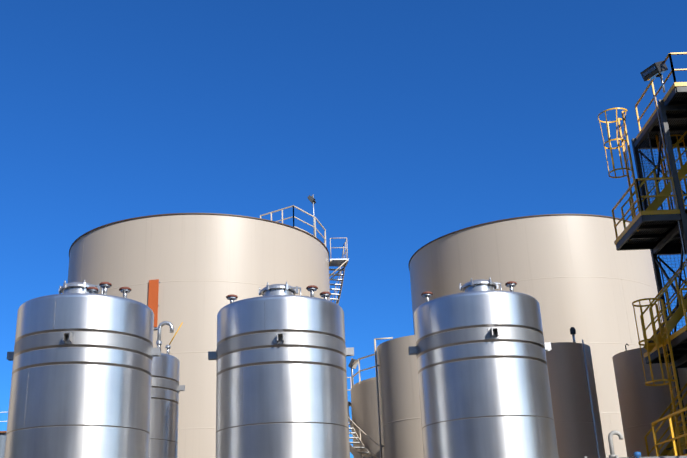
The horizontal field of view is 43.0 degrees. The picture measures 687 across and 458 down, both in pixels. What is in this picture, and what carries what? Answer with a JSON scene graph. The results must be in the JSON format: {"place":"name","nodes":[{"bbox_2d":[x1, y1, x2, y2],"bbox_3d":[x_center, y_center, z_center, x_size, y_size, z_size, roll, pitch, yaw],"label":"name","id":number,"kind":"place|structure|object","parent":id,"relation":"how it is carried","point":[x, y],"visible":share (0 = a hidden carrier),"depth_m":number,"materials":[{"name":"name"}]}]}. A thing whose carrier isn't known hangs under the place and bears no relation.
{"place":"outdoors","nodes":[
{"label":"outdoors","id":0,"kind":"place"},
{"bbox_2d":[0,412,6,457],"bbox_3d":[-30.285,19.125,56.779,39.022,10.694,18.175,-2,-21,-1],"label":"railing","id":1,"kind":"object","parent":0,"point":[2,440],"depth_m":49.88,"materials":[{"name":"metal"}]},
{"bbox_2d":[0,0,686,457],"label":"sky","id":2,"kind":"structure","parent":0,"point":[408,124],"materials":[{"name":"blue"}]},
{"bbox_2d":[584,430,686,457],"bbox_3d":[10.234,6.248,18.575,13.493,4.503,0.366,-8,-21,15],"label":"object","id":3,"kind":"object","parent":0,"point":[611,446],"visible":1,"depth_m":20.27,"materials":[{"name":"grey paint"}]},
{"label":"concrete yard","id":4,"kind":"structure","parent":0,"visible":0},
{"bbox_2d":[4,280,160,457],"bbox_3d":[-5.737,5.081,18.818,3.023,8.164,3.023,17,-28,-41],"label":"steel tank","id":5,"kind":"object","parent":4,"relation":"on","point":[83,354],"visible":1,"depth_m":18.29,"materials":[{"name":"silver metal"}]},
{"bbox_2d":[149,321,184,457],"bbox_3d":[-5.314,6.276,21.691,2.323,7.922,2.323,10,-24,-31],"label":"storage tank","id":6,"kind":"object","parent":4,"relation":"on","point":[167,388],"visible":0.35,"depth_m":21.78,"materials":[{"name":"silver metal"}]},
{"bbox_2d":[68,194,348,457],"bbox_3d":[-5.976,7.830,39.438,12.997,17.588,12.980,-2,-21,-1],"label":"tank","id":7,"kind":"object","parent":4,"relation":"on","point":[191,271],"visible":0.35,"depth_m":35.36,"materials":[{"name":"beige metal"}]},
{"bbox_2d":[208,282,353,457],"bbox_3d":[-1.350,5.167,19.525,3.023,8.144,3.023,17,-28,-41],"label":"steel tank","id":8,"kind":"object","parent":4,"relation":"on","point":[280,353],"visible":1,"depth_m":18.96,"materials":[{"name":"silver metal"}]},
{"bbox_2d":[347,353,381,457],"bbox_3d":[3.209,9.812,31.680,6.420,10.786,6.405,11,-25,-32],"label":"storage tank","id":9,"kind":"object","parent":4,"relation":"on","point":[363,424],"visible":0.27,"depth_m":31.65,"materials":[{"name":"beige metal"}]},
{"bbox_2d":[374,335,423,457],"bbox_3d":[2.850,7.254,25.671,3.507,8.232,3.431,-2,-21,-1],"label":"storage tank","id":10,"kind":"object","parent":4,"relation":"on","point":[399,413],"visible":0.27,"depth_m":25.34,"materials":[{"name":"beige metal"}]},
{"bbox_2d":[408,277,558,457],"bbox_3d":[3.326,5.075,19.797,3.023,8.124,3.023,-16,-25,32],"label":"steel tank","id":11,"kind":"object","parent":4,"relation":"on","point":[480,349],"visible":1,"depth_m":19.20,"materials":[{"name":"silver metal"}]},
{"bbox_2d":[408,214,662,457],"bbox_3d":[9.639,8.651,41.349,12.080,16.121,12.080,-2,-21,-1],"label":"tank","id":12,"kind":"object","parent":4,"relation":"on","point":[585,278],"visible":0.52,"depth_m":37.98,"materials":[{"name":"beige metal"}]},
{"bbox_2d":[546,327,605,457],"bbox_3d":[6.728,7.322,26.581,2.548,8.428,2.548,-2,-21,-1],"label":"storage tank","id":13,"kind":"object","parent":4,"relation":"on","point":[577,419],"visible":0.42,"depth_m":26.18,"materials":[{"name":"grey metal"}]},
{"bbox_2d":[598,52,686,456],"bbox_3d":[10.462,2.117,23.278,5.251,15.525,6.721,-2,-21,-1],"label":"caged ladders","id":14,"kind":"object","parent":4,"relation":"on","point":[656,232],"visible":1,"depth_m":25.88,"materials":[{"name":"metal"}]},
{"bbox_2d":[612,343,686,456],"bbox_3d":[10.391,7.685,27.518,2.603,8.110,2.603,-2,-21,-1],"label":"storage tank","id":15,"kind":"object","parent":4,"relation":"on","point":[643,406],"visible":0.62,"depth_m":27.44,"materials":[{"name":"grey metal"}]}
]}

